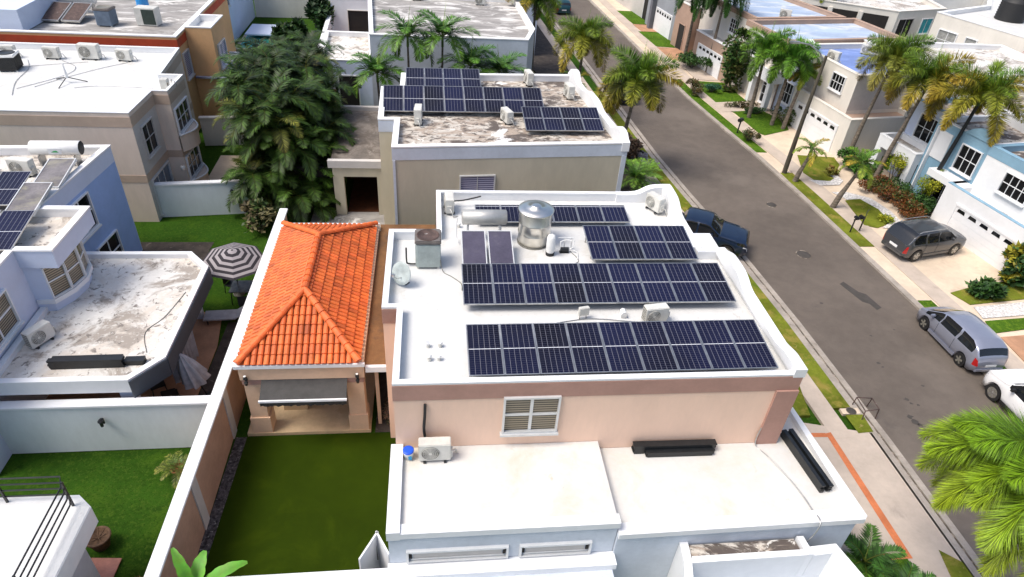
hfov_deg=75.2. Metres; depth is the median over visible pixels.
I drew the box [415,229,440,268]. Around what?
cube condenser
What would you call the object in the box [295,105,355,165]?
areca palm
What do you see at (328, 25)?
boundary wall
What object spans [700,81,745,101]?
lawn
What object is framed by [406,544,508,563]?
window
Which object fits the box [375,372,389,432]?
soil strip
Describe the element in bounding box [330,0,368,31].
house
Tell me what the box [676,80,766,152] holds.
grass verge
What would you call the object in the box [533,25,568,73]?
yard
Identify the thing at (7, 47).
condenser
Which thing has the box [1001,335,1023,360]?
driveway
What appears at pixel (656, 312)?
condenser
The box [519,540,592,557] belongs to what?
window
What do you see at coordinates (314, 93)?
areca palm
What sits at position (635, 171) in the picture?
palm tree
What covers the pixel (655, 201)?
condenser
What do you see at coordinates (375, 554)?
folding gate
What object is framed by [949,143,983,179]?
window
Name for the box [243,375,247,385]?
wall lamp
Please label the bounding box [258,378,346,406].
awning
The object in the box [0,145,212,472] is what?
blue white house
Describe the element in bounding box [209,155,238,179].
terrace paving
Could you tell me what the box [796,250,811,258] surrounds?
manhole cover
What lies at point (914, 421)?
oil spots
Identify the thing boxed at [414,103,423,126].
condenser
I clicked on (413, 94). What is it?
solar panel
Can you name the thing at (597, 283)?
solar panel
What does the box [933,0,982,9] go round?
house
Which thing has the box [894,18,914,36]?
window
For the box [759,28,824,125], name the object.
palm tree
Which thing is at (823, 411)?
pavement
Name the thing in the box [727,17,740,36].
window
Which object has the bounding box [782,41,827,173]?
street lamp
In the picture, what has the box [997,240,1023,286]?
leafy plant
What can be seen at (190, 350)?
terrace curtain
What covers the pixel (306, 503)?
artificial turf
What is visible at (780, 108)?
shrub
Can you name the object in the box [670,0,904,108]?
brown and cream house
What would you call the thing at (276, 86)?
areca palm
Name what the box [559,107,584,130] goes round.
solar panel
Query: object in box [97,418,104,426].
wall lantern
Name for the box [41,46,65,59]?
condenser
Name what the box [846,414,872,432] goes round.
grass verge
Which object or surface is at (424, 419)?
line set
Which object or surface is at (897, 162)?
round shrub
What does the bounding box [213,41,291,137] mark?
areca palm
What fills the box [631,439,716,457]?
shutter bundle
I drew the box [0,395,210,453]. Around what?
boundary wall
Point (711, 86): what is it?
shrub
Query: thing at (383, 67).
palm tree
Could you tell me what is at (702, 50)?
garage door
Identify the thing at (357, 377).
wall lamp
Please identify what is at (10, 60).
cube condenser
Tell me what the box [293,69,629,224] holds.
beige house
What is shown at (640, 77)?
palm tree
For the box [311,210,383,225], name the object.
yard paving
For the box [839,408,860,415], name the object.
pavement
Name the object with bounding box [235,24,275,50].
swimming pool
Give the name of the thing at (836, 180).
pebbles
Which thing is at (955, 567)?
grass verge
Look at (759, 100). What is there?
window
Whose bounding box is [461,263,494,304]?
solar panel
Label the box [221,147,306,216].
areca palm
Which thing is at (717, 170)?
road
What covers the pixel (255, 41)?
areca palm
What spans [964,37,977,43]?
window
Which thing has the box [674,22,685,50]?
front door
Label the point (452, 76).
solar panel
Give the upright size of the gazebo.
4.962 m
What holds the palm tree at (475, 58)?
on the side yard
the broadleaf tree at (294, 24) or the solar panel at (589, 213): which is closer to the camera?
the solar panel at (589, 213)
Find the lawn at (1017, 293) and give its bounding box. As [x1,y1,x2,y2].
[951,282,1023,304]
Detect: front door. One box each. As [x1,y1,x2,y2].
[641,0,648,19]
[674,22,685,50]
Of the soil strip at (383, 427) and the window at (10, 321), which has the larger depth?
the soil strip at (383, 427)
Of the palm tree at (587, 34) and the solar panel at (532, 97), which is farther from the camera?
the palm tree at (587, 34)
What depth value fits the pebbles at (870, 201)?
41.68 m
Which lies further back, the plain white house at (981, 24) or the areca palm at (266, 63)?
the plain white house at (981, 24)
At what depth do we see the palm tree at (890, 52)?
42.72 m
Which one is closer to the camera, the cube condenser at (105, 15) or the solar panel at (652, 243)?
the solar panel at (652, 243)
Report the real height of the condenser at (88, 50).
0.845 m
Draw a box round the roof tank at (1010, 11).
[994,0,1023,23]
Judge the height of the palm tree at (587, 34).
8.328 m
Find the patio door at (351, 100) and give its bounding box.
[338,75,360,104]
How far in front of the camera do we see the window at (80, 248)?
25.45 m
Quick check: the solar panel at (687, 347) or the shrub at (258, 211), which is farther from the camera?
the shrub at (258, 211)
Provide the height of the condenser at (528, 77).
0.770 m
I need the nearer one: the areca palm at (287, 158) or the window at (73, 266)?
the window at (73, 266)
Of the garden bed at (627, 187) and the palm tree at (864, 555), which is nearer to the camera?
the palm tree at (864, 555)
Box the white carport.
[667,536,863,576]
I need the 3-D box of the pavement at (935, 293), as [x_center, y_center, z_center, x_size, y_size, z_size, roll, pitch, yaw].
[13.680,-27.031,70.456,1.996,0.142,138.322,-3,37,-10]
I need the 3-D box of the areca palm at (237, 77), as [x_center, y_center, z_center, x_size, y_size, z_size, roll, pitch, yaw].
[-13.812,-9.036,37.244,5.494,6.894,5.111,0,36,-7]
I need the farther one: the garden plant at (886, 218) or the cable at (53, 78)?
the garden plant at (886, 218)
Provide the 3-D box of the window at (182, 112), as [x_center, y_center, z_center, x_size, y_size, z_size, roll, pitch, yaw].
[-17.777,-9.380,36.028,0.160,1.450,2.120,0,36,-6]
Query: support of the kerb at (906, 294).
on the ground at (126, 496)
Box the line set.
[422,403,426,436]
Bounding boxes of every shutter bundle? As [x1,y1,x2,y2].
[46,354,146,369]
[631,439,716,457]
[780,428,833,492]
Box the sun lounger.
[203,306,243,324]
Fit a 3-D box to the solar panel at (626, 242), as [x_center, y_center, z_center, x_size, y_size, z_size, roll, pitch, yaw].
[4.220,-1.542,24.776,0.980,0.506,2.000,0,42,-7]
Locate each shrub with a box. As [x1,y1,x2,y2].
[239,197,277,233]
[676,49,712,67]
[685,77,705,96]
[703,83,721,91]
[723,99,760,108]
[742,127,761,140]
[744,107,765,113]
[770,105,782,117]
[776,106,795,125]
[837,147,857,168]
[851,163,884,178]
[857,174,893,193]
[873,181,904,200]
[878,176,909,190]
[886,151,908,178]
[888,189,917,215]
[898,199,928,219]
[900,183,936,202]
[912,194,936,215]
[916,169,943,198]
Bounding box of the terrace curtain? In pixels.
[173,331,198,383]
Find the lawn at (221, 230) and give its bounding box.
[136,213,297,394]
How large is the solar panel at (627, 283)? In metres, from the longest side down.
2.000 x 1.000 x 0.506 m
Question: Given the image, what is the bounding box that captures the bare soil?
[198,322,236,395]
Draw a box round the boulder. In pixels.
[635,150,647,158]
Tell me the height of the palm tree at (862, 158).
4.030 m
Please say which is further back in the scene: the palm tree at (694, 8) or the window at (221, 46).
the palm tree at (694, 8)
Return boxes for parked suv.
[881,216,966,261]
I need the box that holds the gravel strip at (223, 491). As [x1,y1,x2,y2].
[197,437,246,557]
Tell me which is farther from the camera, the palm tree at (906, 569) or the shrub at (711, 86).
the shrub at (711, 86)
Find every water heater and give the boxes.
[27,140,83,166]
[59,0,96,10]
[456,209,506,242]
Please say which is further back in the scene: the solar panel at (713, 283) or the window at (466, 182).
the window at (466, 182)
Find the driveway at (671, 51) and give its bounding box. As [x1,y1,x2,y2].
[657,47,683,60]
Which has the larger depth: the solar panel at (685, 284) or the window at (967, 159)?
the window at (967, 159)
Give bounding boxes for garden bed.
[141,242,213,259]
[620,163,646,190]
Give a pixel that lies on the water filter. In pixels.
(550, 244)
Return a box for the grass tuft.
[823,164,839,175]
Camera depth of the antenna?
34.63 m
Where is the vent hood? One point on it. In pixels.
(623, 314)
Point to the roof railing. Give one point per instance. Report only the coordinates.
(62, 486)
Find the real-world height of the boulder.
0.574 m
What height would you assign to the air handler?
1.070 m
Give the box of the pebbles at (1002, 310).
[974,302,1023,318]
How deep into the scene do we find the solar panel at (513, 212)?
26.05 m
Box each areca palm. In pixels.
[204,55,306,144]
[212,88,310,186]
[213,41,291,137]
[221,66,323,159]
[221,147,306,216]
[225,45,326,109]
[231,36,320,83]
[249,122,351,194]
[260,34,326,68]
[261,157,340,222]
[277,74,345,131]
[278,29,334,65]
[278,45,340,105]
[292,41,346,88]
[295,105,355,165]
[307,67,358,132]
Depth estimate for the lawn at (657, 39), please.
68.76 m
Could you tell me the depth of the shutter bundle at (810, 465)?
20.30 m
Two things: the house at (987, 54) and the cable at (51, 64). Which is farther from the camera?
the house at (987, 54)
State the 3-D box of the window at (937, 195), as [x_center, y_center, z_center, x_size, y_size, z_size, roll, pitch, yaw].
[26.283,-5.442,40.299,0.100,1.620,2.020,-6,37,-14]
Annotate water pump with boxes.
[558,237,577,258]
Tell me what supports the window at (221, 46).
in the orange house at (199, 33)
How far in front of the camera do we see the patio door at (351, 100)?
48.99 m
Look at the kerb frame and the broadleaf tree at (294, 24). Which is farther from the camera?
the broadleaf tree at (294, 24)
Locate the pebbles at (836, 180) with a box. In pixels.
[810,175,842,185]
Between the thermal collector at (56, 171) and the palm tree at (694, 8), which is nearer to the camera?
the thermal collector at (56, 171)
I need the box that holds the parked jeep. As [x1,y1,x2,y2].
[983,368,1023,423]
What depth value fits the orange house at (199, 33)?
42.53 m
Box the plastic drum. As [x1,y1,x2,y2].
[135,0,148,5]
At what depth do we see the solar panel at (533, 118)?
33.32 m
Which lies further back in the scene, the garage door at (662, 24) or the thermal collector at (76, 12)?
the garage door at (662, 24)
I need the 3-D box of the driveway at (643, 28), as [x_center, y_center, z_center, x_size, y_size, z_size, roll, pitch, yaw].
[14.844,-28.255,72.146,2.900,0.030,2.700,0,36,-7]
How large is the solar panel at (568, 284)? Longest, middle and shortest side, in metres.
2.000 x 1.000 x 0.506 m
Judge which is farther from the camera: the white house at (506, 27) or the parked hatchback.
the white house at (506, 27)
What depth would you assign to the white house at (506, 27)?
49.17 m
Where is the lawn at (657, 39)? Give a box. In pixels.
[638,31,675,47]
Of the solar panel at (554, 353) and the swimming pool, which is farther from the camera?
the swimming pool
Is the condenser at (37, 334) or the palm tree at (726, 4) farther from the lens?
the palm tree at (726, 4)
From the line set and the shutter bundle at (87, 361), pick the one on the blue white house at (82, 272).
the shutter bundle at (87, 361)
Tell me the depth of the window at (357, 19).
61.73 m
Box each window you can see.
[0,288,24,353]
[40,264,72,298]
[63,248,85,286]
[70,191,101,244]
[76,240,89,274]
[96,229,123,250]
[139,116,161,159]
[151,160,173,215]
[173,96,193,135]
[182,48,195,80]
[185,145,203,180]
[217,37,229,69]
[347,10,368,31]
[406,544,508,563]
[459,174,495,189]
[499,395,561,436]
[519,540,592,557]
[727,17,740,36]
[757,81,766,102]
[781,81,794,106]
[826,71,846,94]
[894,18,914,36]
[910,112,938,145]
[917,18,933,34]
[931,182,945,202]
[935,28,958,42]
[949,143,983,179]
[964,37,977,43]
[993,171,1023,207]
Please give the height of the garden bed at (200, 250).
0.030 m
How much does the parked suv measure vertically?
1.759 m
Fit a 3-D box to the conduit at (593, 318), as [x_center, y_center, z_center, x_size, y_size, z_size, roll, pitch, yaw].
[2.453,1.128,21.224,3.381,0.039,0.580,-7,38,-15]
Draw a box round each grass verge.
[593,91,849,409]
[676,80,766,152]
[781,173,873,246]
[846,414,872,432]
[918,300,937,306]
[939,550,972,576]
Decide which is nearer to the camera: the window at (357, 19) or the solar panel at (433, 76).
the solar panel at (433, 76)
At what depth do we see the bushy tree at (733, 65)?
55.58 m
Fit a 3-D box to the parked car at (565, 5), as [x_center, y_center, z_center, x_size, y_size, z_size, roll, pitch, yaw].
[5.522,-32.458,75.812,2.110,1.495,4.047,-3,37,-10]
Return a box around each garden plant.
[382,396,389,424]
[877,213,894,223]
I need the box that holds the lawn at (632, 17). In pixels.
[618,11,645,24]
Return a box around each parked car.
[550,0,570,13]
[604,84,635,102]
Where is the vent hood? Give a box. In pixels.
[619,308,626,318]
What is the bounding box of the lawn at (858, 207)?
[845,199,887,227]
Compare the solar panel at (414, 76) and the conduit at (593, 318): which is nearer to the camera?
the conduit at (593, 318)
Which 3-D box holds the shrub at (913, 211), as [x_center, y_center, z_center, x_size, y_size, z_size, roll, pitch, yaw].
[24.256,-4.559,39.808,1.802,1.363,2.002,0,36,-7]
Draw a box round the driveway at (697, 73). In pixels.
[677,61,718,80]
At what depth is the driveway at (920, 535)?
23.28 m
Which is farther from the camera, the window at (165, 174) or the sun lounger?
the window at (165, 174)
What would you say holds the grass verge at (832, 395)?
on the ground at (126, 496)
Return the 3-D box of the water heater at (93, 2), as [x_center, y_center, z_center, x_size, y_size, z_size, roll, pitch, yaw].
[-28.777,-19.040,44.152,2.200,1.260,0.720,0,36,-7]
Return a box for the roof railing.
[0,476,74,576]
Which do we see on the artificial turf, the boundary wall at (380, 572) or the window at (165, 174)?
the boundary wall at (380, 572)
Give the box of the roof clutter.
[159,77,176,88]
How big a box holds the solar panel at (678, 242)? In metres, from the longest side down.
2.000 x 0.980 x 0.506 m
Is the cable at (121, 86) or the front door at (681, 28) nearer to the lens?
the cable at (121, 86)
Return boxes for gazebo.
[232,220,379,435]
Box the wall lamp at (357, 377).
[355,373,359,382]
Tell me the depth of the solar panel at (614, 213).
26.50 m
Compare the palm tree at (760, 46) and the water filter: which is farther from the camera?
the palm tree at (760, 46)
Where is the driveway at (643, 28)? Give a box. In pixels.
[633,24,656,31]
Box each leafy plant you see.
[964,275,1010,298]
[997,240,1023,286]
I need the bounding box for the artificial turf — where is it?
[204,433,395,576]
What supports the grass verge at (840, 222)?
on the ground at (126, 496)
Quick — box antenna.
[56,63,87,88]
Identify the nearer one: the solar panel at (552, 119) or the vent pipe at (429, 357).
the vent pipe at (429, 357)
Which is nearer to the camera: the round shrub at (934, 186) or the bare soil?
the bare soil
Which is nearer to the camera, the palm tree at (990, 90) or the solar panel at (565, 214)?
the solar panel at (565, 214)
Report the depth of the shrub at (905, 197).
40.80 m
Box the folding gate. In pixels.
[358,531,389,568]
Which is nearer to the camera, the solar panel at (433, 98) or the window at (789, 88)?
the solar panel at (433, 98)
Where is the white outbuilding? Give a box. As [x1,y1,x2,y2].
[0,495,100,576]
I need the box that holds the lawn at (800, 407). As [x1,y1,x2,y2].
[793,386,809,417]
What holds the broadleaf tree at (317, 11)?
on the ground at (126, 496)
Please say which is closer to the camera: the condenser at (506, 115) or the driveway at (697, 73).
the condenser at (506, 115)
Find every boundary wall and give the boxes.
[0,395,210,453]
[144,208,287,576]
[154,179,248,216]
[198,115,244,145]
[234,568,387,576]
[319,13,332,45]
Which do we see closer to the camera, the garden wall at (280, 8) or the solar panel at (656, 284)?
the solar panel at (656, 284)
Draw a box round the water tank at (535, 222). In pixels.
[517,200,553,249]
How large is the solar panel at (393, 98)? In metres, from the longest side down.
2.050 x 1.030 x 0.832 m
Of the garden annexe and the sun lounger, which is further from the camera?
the garden annexe
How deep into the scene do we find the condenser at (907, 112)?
46.25 m
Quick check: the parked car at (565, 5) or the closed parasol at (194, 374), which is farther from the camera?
the parked car at (565, 5)
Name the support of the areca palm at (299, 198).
on the ground at (126, 496)
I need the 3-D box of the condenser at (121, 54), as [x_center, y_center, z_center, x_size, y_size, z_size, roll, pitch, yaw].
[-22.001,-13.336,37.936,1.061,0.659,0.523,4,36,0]
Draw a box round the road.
[543,0,1023,576]
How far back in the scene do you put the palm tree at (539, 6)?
54.16 m
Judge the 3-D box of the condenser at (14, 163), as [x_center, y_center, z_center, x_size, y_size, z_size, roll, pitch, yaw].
[-20.163,-5.052,27.529,1.176,0.730,0.534,5,36,1]
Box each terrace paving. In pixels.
[46,312,220,399]
[91,558,121,576]
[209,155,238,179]
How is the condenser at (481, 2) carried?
on the white house at (506, 27)
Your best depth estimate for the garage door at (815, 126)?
48.86 m
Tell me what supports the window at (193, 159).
in the tan house at (151, 136)
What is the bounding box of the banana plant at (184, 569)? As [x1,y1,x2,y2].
[171,547,247,576]
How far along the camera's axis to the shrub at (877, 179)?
42.75 m
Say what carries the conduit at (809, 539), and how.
attached to the peach house at (545, 476)
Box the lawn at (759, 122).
[732,111,788,134]
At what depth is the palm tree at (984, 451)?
16.52 m
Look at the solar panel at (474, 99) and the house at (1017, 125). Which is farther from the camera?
the house at (1017, 125)
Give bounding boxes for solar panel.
[0,171,31,205]
[0,210,35,250]
[383,85,403,111]
[404,85,423,111]
[406,67,424,86]
[424,68,443,88]
[424,86,444,111]
[443,68,462,85]
[444,86,464,112]
[461,69,480,86]
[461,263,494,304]
[463,86,485,112]
[466,324,504,376]
[475,205,500,209]
[483,87,504,112]
[491,263,525,304]
[499,323,540,375]
[500,205,519,222]
[502,87,523,112]
[520,263,556,304]
[521,87,543,106]
[521,107,545,130]
[533,323,575,374]
[540,107,564,130]
[549,263,587,303]
[552,205,579,223]
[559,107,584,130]
[565,322,610,373]
[575,205,604,223]
[578,107,603,131]
[578,263,617,303]
[583,225,618,259]
[598,321,644,372]
[600,205,629,223]
[607,263,647,303]
[608,225,645,259]
[630,321,678,371]
[634,226,671,259]
[635,263,677,302]
[659,226,698,259]
[661,320,712,370]
[663,263,706,302]
[690,263,735,302]
[693,320,745,369]
[724,319,778,368]
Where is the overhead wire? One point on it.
(158, 321)
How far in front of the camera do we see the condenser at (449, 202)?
26.02 m
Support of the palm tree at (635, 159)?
on the garden bed at (627, 187)
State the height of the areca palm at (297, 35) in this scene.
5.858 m
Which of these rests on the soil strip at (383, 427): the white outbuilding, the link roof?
the link roof
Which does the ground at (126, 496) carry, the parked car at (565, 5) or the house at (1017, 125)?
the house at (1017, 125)
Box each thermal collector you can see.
[5,182,53,216]
[34,158,76,188]
[41,1,71,21]
[61,2,92,22]
[461,230,486,263]
[487,230,514,262]
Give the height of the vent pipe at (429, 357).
0.227 m
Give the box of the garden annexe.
[227,0,254,39]
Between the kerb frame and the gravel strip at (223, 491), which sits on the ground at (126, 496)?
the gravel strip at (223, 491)
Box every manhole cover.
[766,202,776,206]
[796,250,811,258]
[846,407,856,414]
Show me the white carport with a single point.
(798, 556)
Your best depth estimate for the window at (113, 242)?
30.17 m
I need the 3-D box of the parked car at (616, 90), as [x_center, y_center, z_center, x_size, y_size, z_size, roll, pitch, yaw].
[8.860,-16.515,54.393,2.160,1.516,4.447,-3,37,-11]
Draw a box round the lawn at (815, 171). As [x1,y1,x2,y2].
[797,155,838,180]
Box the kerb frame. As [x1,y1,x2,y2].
[852,397,879,419]
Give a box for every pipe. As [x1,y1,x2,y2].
[405,247,415,264]
[427,355,431,361]
[454,196,480,201]
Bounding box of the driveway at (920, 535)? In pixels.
[804,423,965,576]
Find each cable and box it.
[17,60,75,88]
[22,62,80,66]
[34,62,127,86]
[74,85,153,87]
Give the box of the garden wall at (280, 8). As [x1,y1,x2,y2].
[254,0,329,17]
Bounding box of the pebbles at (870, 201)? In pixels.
[832,192,899,227]
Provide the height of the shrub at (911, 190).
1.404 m
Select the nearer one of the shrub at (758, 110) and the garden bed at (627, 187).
the garden bed at (627, 187)
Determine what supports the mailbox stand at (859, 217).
on the grass verge at (840, 222)
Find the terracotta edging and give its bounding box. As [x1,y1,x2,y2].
[811,432,911,559]
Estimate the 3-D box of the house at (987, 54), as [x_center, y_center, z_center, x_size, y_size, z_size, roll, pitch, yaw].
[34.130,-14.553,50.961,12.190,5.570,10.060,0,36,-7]
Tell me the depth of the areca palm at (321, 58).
38.51 m
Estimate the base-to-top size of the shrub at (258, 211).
2.065 m
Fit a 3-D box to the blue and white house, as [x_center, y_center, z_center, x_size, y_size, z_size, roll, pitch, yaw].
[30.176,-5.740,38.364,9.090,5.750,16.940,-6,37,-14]
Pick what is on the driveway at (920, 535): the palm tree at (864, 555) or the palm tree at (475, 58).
the palm tree at (864, 555)
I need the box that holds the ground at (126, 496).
[0,0,893,576]
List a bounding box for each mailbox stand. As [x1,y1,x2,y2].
[736,117,743,132]
[849,210,868,231]
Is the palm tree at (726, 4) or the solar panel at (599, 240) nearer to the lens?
the solar panel at (599, 240)
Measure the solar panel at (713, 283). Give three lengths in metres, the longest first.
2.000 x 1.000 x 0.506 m
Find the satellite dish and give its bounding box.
[392,261,410,284]
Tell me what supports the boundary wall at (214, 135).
on the ground at (126, 496)
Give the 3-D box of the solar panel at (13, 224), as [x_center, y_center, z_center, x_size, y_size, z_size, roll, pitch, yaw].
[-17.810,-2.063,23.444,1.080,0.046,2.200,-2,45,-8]
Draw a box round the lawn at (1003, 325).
[985,318,1023,332]
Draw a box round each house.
[0,0,242,130]
[0,42,209,221]
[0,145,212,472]
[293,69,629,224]
[322,0,534,105]
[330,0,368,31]
[382,184,866,576]
[518,0,536,51]
[615,0,677,40]
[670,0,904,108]
[710,39,910,157]
[800,0,946,40]
[864,39,1023,101]
[869,97,1023,285]
[927,0,1023,53]
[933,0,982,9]
[952,80,1023,133]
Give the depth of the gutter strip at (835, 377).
27.29 m
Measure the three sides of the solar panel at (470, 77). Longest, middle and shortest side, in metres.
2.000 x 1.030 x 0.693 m
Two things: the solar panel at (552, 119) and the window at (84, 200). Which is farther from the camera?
the solar panel at (552, 119)
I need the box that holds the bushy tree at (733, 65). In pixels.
[720,26,752,92]
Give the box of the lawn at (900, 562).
[865,559,912,576]
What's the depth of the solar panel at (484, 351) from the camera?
19.18 m
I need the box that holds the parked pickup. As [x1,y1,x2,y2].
[682,207,749,255]
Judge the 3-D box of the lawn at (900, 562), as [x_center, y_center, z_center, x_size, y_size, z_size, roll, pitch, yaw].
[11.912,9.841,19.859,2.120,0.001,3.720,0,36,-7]
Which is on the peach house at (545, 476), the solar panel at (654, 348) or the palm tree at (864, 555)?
the solar panel at (654, 348)
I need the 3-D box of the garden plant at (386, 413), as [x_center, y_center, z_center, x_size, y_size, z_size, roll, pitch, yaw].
[-4.614,4.586,24.795,0.448,0.929,1.094,0,36,-7]
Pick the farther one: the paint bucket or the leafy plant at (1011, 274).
the leafy plant at (1011, 274)
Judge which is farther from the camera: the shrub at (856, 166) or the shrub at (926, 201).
the shrub at (856, 166)
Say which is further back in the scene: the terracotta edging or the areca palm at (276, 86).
the areca palm at (276, 86)
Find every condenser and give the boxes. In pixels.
[0,44,22,56]
[0,50,23,71]
[5,156,39,177]
[20,319,55,349]
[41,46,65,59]
[75,42,105,60]
[92,5,118,26]
[114,48,137,61]
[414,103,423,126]
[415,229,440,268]
[418,436,457,463]
[444,191,457,216]
[475,0,486,5]
[500,106,516,125]
[523,69,533,87]
[563,82,576,100]
[641,302,669,320]
[645,191,666,214]
[779,8,792,16]
[827,49,841,63]
[860,44,873,54]
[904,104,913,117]
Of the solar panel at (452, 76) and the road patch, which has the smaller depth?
the road patch
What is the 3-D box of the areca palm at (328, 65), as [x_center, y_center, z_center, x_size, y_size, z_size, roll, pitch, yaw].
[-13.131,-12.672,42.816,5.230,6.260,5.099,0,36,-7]
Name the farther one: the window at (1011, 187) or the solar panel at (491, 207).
the window at (1011, 187)
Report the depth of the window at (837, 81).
47.57 m
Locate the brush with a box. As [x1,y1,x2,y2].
[625,132,643,164]
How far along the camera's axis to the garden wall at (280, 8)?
66.51 m
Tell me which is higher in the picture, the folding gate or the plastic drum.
the plastic drum
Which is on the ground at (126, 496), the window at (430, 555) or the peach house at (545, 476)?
the peach house at (545, 476)
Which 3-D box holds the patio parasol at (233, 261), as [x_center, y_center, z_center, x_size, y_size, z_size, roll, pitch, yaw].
[-12.296,-0.674,29.676,2.477,2.592,2.459,-24,45,-33]
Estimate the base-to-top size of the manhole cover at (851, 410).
0.012 m
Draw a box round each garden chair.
[150,380,167,396]
[160,388,179,396]
[222,279,234,293]
[237,296,246,307]
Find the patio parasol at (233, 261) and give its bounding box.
[202,242,262,296]
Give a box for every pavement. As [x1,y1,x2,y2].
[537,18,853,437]
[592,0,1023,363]
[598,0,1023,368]
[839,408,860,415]
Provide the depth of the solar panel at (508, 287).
21.99 m
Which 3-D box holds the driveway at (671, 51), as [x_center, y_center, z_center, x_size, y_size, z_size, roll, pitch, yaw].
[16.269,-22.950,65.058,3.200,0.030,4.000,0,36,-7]
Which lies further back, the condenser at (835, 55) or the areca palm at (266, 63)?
the condenser at (835, 55)
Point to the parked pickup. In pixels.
(731, 237)
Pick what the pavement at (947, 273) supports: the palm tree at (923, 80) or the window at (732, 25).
the palm tree at (923, 80)
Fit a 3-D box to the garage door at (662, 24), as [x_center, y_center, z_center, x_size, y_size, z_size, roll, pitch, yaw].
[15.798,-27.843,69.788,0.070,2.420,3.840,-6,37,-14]
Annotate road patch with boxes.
[840,282,881,309]
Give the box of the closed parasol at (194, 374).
[178,353,211,394]
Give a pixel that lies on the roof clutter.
(164, 82)
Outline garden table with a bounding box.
[229,280,252,304]
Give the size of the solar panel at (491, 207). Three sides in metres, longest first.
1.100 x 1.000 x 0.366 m
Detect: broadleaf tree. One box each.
[268,16,310,43]
[304,0,334,33]
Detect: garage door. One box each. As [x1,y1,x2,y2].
[653,7,672,39]
[696,42,722,78]
[790,101,838,151]
[945,203,1016,270]
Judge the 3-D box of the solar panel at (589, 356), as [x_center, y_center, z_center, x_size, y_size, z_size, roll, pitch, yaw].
[2.202,1.918,19.790,1.000,0.566,2.000,-1,42,-7]
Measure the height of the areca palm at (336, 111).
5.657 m
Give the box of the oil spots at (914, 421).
[820,302,924,426]
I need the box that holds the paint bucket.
[403,445,413,460]
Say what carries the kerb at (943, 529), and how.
on the ground at (126, 496)
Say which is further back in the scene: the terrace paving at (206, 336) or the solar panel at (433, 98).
the solar panel at (433, 98)
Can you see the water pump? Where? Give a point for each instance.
(564, 249)
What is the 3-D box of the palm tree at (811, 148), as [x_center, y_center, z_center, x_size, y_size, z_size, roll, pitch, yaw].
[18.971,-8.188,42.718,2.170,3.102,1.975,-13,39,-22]
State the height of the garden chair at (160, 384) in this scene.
0.922 m
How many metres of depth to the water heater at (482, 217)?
24.18 m
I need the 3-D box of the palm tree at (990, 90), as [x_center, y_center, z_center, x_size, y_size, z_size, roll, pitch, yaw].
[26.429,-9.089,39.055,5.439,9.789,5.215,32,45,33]
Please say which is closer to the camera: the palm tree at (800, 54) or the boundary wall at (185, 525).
the boundary wall at (185, 525)
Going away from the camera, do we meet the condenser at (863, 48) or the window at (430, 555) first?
the window at (430, 555)
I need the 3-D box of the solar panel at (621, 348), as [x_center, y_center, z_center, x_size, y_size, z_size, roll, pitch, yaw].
[3.206,1.907,19.912,1.000,0.566,2.000,-1,42,-7]
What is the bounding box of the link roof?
[365,224,435,423]
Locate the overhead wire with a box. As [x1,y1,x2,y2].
[144,292,185,352]
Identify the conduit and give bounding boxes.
[440,258,461,285]
[558,318,628,322]
[755,428,820,542]
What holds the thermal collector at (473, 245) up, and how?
on the peach house at (545, 476)
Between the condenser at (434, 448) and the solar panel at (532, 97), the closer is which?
the condenser at (434, 448)
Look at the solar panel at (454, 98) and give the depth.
34.59 m
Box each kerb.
[541,9,981,576]
[588,0,987,375]
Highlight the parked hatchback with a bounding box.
[917,306,1008,371]
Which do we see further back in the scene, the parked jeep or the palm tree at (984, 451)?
the parked jeep
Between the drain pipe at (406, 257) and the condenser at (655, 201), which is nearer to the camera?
the drain pipe at (406, 257)
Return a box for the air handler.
[133,5,162,25]
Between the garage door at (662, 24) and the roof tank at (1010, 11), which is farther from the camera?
the garage door at (662, 24)
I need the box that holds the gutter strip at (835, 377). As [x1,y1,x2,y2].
[555,25,982,576]
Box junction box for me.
[578,306,589,318]
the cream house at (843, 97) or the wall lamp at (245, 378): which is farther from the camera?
the cream house at (843, 97)
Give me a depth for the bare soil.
27.06 m
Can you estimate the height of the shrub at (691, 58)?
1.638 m
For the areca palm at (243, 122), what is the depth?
33.81 m
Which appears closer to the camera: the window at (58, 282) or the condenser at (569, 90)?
the window at (58, 282)
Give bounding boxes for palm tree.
[347,49,404,100]
[374,8,440,67]
[408,5,480,67]
[437,35,508,72]
[469,44,528,73]
[506,0,561,71]
[552,10,615,72]
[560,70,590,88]
[594,43,683,129]
[621,158,662,190]
[626,158,661,184]
[673,0,722,62]
[700,0,750,71]
[740,20,797,117]
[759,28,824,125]
[781,59,822,128]
[792,137,830,181]
[830,146,887,207]
[843,522,908,576]
[847,27,937,152]
[871,559,936,576]
[873,47,980,176]
[914,403,1023,576]
[922,54,1023,203]
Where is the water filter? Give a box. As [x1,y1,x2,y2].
[545,234,555,256]
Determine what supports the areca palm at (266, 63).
on the ground at (126, 496)
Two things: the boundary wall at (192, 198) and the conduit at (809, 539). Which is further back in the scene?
the boundary wall at (192, 198)

